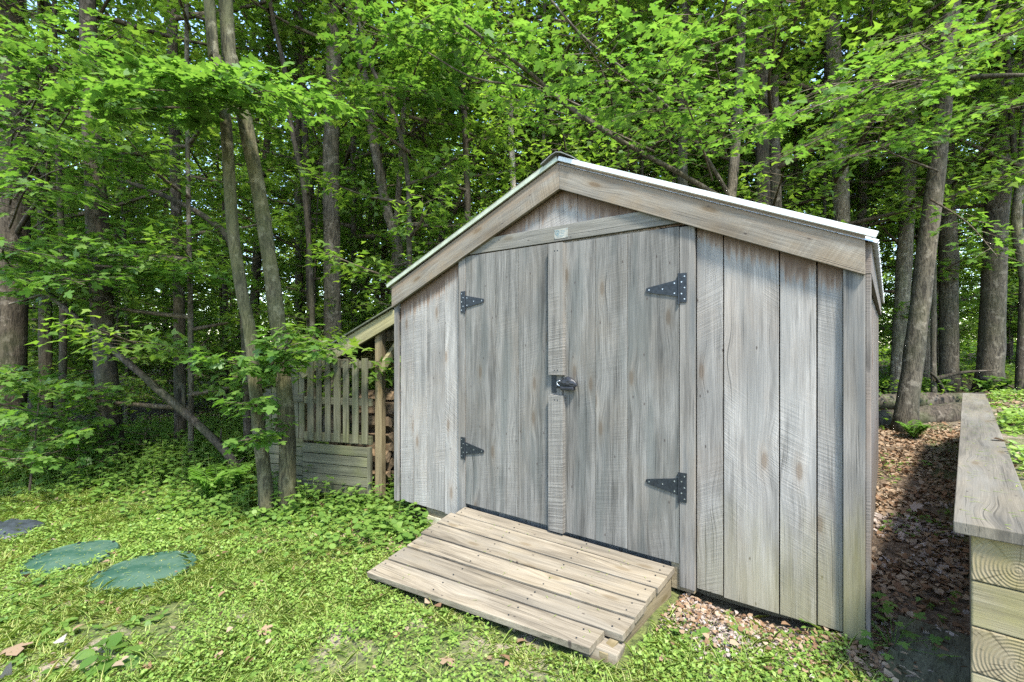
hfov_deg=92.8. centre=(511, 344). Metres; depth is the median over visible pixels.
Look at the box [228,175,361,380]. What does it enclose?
understory maple
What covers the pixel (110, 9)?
tree
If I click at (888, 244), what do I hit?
understory maple
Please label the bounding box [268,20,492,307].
woodland tree
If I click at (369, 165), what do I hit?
woodland tree
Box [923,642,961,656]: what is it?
weed plant
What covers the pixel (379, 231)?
distant tree
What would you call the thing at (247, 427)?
bent sapling
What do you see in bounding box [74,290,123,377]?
understory maple
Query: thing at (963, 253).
distant tree
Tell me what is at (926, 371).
woodland tree
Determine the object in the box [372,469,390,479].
firewood log
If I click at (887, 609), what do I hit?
weed plant
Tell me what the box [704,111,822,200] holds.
distant tree
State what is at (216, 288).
woodland tree
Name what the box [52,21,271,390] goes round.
woodland tree
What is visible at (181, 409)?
dead tree
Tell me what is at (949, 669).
stone slab
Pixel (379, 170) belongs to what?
forest tree
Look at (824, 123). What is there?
tree
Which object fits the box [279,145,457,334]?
distant tree
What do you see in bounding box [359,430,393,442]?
firewood log
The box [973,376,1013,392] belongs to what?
fern
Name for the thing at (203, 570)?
grass
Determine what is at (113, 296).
understory maple
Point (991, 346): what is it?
forest tree
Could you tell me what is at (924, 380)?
fern
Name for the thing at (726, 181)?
understory maple
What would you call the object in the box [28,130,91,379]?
understory maple
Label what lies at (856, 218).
distant tree
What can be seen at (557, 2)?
woodland tree
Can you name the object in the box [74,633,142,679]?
weed plant
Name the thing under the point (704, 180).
forest tree
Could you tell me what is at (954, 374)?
fallen branch
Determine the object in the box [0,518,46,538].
black cover
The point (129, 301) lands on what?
understory maple
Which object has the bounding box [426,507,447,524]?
pier block
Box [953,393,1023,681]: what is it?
retaining wall
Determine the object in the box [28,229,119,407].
understory maple
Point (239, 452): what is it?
fern
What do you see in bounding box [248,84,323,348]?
distant tree
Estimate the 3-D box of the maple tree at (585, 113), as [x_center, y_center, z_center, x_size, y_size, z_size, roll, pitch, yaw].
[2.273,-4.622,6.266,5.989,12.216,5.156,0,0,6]
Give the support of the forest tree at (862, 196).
on the ground at (962, 605)
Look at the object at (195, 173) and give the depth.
14.44 m
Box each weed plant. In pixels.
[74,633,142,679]
[800,618,837,635]
[859,603,949,660]
[872,591,897,610]
[906,509,933,523]
[922,460,949,465]
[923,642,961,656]
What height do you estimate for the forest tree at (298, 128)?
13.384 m
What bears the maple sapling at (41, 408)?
on the ground at (962, 605)
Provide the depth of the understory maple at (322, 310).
9.70 m
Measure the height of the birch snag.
5.896 m
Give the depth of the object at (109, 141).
12.51 m
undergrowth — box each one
[0,407,432,681]
[121,339,1023,433]
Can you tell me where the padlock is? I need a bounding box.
[556,376,576,390]
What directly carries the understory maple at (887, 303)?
on the ground at (962, 605)
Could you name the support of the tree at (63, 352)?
on the ground at (962, 605)
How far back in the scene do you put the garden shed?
2.58 m
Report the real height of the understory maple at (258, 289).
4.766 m
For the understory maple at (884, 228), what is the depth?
8.67 m
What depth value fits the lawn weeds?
2.33 m
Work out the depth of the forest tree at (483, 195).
7.80 m
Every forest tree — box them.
[0,0,266,438]
[0,0,328,469]
[46,0,313,473]
[140,0,356,450]
[165,0,493,429]
[199,0,399,355]
[215,0,446,454]
[236,0,417,334]
[241,0,325,442]
[257,0,490,397]
[305,0,584,260]
[341,0,501,384]
[366,0,663,227]
[394,0,815,195]
[431,0,783,189]
[566,0,781,185]
[575,0,1023,222]
[602,0,867,205]
[612,0,1023,224]
[713,0,1022,229]
[716,0,1023,393]
[746,0,1023,392]
[803,0,1023,392]
[844,0,1023,279]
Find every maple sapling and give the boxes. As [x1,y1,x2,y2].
[0,363,80,448]
[0,369,139,492]
[0,406,135,476]
[120,425,183,454]
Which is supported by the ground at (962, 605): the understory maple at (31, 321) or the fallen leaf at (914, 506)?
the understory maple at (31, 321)
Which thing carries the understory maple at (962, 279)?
on the ground at (962, 605)
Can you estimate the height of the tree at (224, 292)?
13.536 m
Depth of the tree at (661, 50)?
6.88 m
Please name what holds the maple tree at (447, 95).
on the ground at (962, 605)
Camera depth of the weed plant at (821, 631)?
2.17 m
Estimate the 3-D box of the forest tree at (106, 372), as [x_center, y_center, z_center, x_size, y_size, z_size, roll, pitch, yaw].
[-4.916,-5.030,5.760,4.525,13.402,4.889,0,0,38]
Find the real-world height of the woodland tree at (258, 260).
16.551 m
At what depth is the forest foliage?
33.97 m
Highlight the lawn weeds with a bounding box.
[0,461,893,681]
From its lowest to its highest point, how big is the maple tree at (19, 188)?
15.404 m
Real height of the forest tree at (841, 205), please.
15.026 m
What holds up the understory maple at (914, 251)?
on the ground at (962, 605)
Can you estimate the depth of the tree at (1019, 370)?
7.61 m
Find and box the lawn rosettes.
[0,473,831,681]
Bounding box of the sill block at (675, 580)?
[671,562,695,593]
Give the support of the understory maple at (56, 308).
on the ground at (962, 605)
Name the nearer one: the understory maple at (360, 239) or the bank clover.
the bank clover
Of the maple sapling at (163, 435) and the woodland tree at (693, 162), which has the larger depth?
the woodland tree at (693, 162)
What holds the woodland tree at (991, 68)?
on the ground at (962, 605)
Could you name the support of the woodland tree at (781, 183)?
on the ground at (962, 605)
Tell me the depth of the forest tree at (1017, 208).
7.55 m
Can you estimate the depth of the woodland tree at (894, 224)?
15.43 m
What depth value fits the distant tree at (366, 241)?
21.68 m
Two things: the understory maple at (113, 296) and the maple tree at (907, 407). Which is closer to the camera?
the maple tree at (907, 407)
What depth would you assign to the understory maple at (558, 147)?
7.65 m
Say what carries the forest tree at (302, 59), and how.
on the ground at (962, 605)
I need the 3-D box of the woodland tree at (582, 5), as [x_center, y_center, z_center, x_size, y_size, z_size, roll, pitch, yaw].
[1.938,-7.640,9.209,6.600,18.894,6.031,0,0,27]
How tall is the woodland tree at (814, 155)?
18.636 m
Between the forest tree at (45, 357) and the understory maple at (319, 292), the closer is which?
the forest tree at (45, 357)
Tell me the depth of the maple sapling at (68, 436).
4.87 m
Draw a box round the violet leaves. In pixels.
[187,493,422,570]
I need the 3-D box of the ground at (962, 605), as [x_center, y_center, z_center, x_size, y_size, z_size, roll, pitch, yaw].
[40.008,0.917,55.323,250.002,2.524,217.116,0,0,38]
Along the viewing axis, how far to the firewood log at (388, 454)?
4.54 m
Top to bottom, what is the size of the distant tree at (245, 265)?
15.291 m
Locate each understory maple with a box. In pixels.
[28,108,136,382]
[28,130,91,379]
[28,143,217,400]
[28,173,91,372]
[28,201,91,390]
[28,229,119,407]
[30,197,127,396]
[35,204,165,374]
[36,216,171,388]
[70,218,170,391]
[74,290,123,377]
[113,157,235,389]
[114,196,240,391]
[118,208,234,407]
[118,243,233,413]
[118,261,186,402]
[141,174,293,405]
[154,207,265,383]
[186,181,320,390]
[200,254,249,369]
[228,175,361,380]
[229,275,289,351]
[239,134,377,412]
[270,203,388,392]
[271,225,365,389]
[291,249,342,325]
[316,180,430,389]
[341,256,381,384]
[513,47,637,186]
[690,133,800,209]
[690,165,754,197]
[810,162,911,333]
[848,22,1018,335]
[872,230,893,359]
[874,188,980,346]
[878,135,1018,373]
[878,237,914,346]
[884,239,973,348]
[912,269,971,352]
[959,126,1018,304]
[959,181,1018,336]
[959,272,1016,341]
[960,218,1018,368]
[963,190,1018,340]
[968,207,1017,337]
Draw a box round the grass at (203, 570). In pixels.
[0,465,922,681]
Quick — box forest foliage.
[30,15,1016,366]
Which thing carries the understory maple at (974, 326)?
on the ground at (962, 605)
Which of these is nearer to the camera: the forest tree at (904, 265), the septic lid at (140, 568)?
the septic lid at (140, 568)
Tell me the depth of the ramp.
2.51 m
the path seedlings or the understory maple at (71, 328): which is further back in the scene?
the understory maple at (71, 328)
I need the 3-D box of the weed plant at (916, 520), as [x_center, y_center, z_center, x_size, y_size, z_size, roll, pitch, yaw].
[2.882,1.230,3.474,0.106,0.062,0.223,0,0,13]
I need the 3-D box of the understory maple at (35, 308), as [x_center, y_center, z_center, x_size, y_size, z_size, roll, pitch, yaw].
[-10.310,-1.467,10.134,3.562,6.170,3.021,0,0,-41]
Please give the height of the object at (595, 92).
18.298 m
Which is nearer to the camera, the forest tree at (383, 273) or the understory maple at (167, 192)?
the forest tree at (383, 273)
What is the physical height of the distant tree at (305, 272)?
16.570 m
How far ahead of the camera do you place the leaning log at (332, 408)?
4.79 m
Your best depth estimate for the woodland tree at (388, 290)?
14.94 m
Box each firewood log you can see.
[348,448,390,462]
[350,415,393,427]
[355,440,393,451]
[359,389,393,399]
[359,402,393,413]
[359,412,400,420]
[359,423,393,431]
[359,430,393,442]
[368,393,400,401]
[372,458,393,469]
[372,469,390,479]
[372,477,393,484]
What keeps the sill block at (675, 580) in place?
on the ground at (962, 605)
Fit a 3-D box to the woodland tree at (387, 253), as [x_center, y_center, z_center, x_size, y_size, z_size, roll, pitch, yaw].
[-4.154,-7.392,14.536,6.380,18.469,6.823,0,0,5]
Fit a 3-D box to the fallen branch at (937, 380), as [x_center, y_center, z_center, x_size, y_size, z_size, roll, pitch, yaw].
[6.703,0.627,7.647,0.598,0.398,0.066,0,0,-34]
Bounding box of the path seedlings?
[821,448,961,681]
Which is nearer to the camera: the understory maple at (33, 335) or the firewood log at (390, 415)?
the firewood log at (390, 415)
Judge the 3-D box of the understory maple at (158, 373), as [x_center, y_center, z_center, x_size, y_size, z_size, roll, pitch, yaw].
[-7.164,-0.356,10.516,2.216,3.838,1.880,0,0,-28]
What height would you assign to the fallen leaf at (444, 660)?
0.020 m
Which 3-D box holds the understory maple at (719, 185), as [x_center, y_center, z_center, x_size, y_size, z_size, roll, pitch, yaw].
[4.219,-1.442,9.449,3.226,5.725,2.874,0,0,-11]
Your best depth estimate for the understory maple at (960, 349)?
16.02 m
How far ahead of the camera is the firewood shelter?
4.48 m
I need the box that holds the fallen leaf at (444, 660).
[439,656,454,666]
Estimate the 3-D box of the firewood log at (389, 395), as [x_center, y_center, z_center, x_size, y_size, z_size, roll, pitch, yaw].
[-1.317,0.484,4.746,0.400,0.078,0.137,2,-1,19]
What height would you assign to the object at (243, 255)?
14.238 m
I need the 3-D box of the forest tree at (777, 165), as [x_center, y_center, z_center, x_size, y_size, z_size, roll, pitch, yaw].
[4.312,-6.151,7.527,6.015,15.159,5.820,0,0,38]
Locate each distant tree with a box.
[57,129,214,337]
[186,151,287,370]
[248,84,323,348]
[261,139,374,322]
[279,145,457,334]
[290,124,427,336]
[341,113,475,319]
[458,149,538,218]
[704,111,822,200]
[742,127,891,278]
[818,51,892,339]
[957,195,1017,312]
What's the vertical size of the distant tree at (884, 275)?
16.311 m
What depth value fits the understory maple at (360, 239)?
8.40 m
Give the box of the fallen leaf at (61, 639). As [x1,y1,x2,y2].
[53,634,66,643]
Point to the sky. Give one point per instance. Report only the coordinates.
(29, 1)
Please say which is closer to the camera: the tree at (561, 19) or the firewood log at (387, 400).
the firewood log at (387, 400)
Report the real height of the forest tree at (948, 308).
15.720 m
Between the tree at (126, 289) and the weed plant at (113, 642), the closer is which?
the weed plant at (113, 642)
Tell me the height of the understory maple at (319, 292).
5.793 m
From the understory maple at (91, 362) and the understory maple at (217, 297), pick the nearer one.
the understory maple at (91, 362)
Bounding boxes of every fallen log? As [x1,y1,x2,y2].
[878,392,984,409]
[878,402,961,425]
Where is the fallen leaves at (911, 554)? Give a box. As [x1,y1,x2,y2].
[818,444,969,681]
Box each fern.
[187,463,254,497]
[228,444,255,464]
[878,376,891,392]
[895,420,930,437]
[921,377,950,391]
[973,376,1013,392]
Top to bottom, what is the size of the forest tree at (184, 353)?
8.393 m
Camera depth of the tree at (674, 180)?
8.65 m
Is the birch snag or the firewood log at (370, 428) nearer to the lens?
the firewood log at (370, 428)
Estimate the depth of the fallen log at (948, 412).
6.82 m
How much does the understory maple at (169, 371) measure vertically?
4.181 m
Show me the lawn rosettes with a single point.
(299, 667)
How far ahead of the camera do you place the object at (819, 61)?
10.99 m
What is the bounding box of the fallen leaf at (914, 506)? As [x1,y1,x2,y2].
[909,502,923,511]
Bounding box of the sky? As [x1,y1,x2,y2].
[27,0,1016,342]
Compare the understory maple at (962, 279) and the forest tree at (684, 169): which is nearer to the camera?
the forest tree at (684, 169)
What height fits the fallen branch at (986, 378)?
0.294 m
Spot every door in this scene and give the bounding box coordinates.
[461,242,564,533]
[563,226,686,563]
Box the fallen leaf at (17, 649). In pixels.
[0,642,32,655]
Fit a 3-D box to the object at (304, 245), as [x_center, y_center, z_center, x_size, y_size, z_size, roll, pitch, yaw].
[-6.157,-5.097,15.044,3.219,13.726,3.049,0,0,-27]
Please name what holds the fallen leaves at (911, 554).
on the ground at (962, 605)
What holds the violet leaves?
on the ground at (962, 605)
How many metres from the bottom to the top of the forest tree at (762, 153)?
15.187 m
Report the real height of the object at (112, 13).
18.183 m
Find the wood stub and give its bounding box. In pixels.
[580,636,624,664]
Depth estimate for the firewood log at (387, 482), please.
4.61 m
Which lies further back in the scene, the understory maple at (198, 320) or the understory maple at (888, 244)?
the understory maple at (888, 244)
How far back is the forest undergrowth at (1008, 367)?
11.54 m
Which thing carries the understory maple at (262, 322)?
on the ground at (962, 605)
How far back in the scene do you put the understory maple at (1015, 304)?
12.94 m
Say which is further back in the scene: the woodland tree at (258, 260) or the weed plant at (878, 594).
the woodland tree at (258, 260)
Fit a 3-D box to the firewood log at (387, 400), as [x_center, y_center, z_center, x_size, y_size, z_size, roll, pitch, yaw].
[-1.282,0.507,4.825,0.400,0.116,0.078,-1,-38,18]
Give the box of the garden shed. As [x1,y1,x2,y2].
[386,151,883,647]
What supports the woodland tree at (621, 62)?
on the ground at (962, 605)
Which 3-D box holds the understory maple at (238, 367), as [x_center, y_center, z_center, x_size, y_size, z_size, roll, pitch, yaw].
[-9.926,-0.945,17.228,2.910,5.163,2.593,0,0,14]
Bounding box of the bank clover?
[986,389,1023,475]
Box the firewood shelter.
[263,306,400,500]
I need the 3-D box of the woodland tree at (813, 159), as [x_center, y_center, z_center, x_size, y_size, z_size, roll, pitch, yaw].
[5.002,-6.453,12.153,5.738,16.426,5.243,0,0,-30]
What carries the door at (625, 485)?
in the garden shed
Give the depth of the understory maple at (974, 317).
16.83 m
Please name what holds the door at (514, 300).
in the garden shed
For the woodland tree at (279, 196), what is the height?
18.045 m
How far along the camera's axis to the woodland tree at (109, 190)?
14.41 m
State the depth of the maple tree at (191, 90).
3.60 m
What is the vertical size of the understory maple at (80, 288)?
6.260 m
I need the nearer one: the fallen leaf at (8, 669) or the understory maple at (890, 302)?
the fallen leaf at (8, 669)
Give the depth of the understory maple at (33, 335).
8.38 m
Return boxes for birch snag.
[507,91,515,189]
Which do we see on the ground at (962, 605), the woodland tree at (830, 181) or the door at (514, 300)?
the woodland tree at (830, 181)
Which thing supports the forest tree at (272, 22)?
on the ground at (962, 605)
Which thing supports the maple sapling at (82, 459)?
on the ground at (962, 605)
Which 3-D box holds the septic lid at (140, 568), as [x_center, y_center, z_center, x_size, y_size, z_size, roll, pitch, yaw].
[-2.310,1.457,3.058,0.577,0.100,0.577,-2,1,15]
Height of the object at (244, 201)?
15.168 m
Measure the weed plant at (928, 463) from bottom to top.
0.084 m
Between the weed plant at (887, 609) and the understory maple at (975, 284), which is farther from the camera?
the understory maple at (975, 284)
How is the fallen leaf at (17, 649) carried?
on the ground at (962, 605)
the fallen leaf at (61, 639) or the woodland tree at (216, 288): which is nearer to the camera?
the fallen leaf at (61, 639)
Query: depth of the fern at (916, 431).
6.08 m
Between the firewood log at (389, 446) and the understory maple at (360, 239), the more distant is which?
the understory maple at (360, 239)
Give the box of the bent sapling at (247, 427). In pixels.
[107,176,252,460]
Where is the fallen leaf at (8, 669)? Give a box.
[0,662,11,678]
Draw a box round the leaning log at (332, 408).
[324,404,349,420]
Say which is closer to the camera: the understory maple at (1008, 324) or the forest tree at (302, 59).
the forest tree at (302, 59)
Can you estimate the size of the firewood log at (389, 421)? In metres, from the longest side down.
0.400 x 0.127 x 0.083 m
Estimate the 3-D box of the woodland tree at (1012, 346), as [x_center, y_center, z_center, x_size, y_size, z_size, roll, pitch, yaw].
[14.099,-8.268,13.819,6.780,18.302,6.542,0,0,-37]
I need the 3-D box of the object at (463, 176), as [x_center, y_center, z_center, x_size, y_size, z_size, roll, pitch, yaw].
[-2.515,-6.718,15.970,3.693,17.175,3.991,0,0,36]
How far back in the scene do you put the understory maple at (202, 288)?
11.04 m
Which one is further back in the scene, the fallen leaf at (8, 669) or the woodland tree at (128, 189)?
the woodland tree at (128, 189)
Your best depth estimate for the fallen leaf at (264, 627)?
2.29 m
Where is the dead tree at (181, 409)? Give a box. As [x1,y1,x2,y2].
[38,268,244,483]
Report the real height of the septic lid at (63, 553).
0.100 m
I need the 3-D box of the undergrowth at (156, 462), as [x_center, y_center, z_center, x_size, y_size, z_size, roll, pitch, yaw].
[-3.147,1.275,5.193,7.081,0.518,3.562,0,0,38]
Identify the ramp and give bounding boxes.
[367,507,674,662]
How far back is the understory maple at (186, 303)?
11.33 m
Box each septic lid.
[18,540,119,575]
[84,551,197,595]
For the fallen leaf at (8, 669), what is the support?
on the ground at (962, 605)
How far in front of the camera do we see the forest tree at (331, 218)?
6.60 m
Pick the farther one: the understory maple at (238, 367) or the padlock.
the understory maple at (238, 367)
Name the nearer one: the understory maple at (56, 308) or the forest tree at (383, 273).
the forest tree at (383, 273)
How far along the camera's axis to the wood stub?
2.00 m
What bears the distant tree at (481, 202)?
on the ground at (962, 605)
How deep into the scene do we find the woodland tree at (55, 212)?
15.30 m
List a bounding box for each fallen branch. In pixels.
[930,370,997,380]
[930,372,946,392]
[978,376,1013,388]
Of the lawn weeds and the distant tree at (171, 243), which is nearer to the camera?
the lawn weeds
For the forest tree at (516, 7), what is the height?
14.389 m
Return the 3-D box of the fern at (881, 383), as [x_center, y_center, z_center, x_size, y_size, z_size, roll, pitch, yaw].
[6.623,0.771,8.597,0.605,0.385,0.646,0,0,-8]
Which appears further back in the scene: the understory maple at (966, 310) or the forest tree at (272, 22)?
the understory maple at (966, 310)
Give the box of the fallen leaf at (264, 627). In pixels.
[256,624,272,635]
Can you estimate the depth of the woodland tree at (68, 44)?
9.68 m
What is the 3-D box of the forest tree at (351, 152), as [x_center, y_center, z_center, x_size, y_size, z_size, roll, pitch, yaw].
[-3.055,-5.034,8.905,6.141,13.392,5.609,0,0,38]
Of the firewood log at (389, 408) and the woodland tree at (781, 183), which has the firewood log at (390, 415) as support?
the firewood log at (389, 408)
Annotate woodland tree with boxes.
[24,0,208,257]
[35,2,211,392]
[35,121,157,390]
[36,113,198,380]
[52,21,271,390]
[61,0,385,391]
[157,84,348,301]
[181,0,461,276]
[231,0,571,260]
[258,29,459,370]
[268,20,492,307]
[310,94,476,307]
[342,0,753,239]
[452,0,820,193]
[549,28,727,187]
[600,8,803,194]
[604,5,828,212]
[648,2,963,219]
[651,80,852,208]
[690,1,977,245]
[781,18,967,272]
[789,2,1018,381]
[810,75,982,258]
[914,20,1016,363]
[917,6,1022,213]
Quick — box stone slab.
[882,615,969,681]
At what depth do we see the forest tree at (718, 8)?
7.06 m
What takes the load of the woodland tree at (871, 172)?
on the ground at (962, 605)
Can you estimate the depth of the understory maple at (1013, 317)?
12.48 m
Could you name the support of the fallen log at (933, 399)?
on the ground at (962, 605)
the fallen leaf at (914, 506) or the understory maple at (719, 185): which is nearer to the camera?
the fallen leaf at (914, 506)
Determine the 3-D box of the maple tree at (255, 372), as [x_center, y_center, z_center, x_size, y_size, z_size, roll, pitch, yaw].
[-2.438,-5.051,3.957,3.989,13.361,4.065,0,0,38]
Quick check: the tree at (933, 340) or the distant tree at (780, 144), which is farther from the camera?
the distant tree at (780, 144)
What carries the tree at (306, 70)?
on the ground at (962, 605)
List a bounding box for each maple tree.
[0,0,256,449]
[33,0,369,510]
[179,0,356,515]
[316,0,560,375]
[422,0,858,196]
[708,0,1023,432]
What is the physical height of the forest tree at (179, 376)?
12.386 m
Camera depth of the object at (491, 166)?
16.76 m
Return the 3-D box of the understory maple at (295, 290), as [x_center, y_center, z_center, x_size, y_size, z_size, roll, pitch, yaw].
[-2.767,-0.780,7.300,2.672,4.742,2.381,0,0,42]
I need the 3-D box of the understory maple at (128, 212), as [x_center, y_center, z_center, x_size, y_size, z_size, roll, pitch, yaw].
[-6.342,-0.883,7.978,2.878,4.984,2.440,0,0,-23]
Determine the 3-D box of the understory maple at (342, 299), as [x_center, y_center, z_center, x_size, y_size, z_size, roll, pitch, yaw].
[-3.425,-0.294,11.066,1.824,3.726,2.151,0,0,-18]
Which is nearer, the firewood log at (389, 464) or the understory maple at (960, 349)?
the firewood log at (389, 464)
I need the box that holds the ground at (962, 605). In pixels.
[0,347,1023,681]

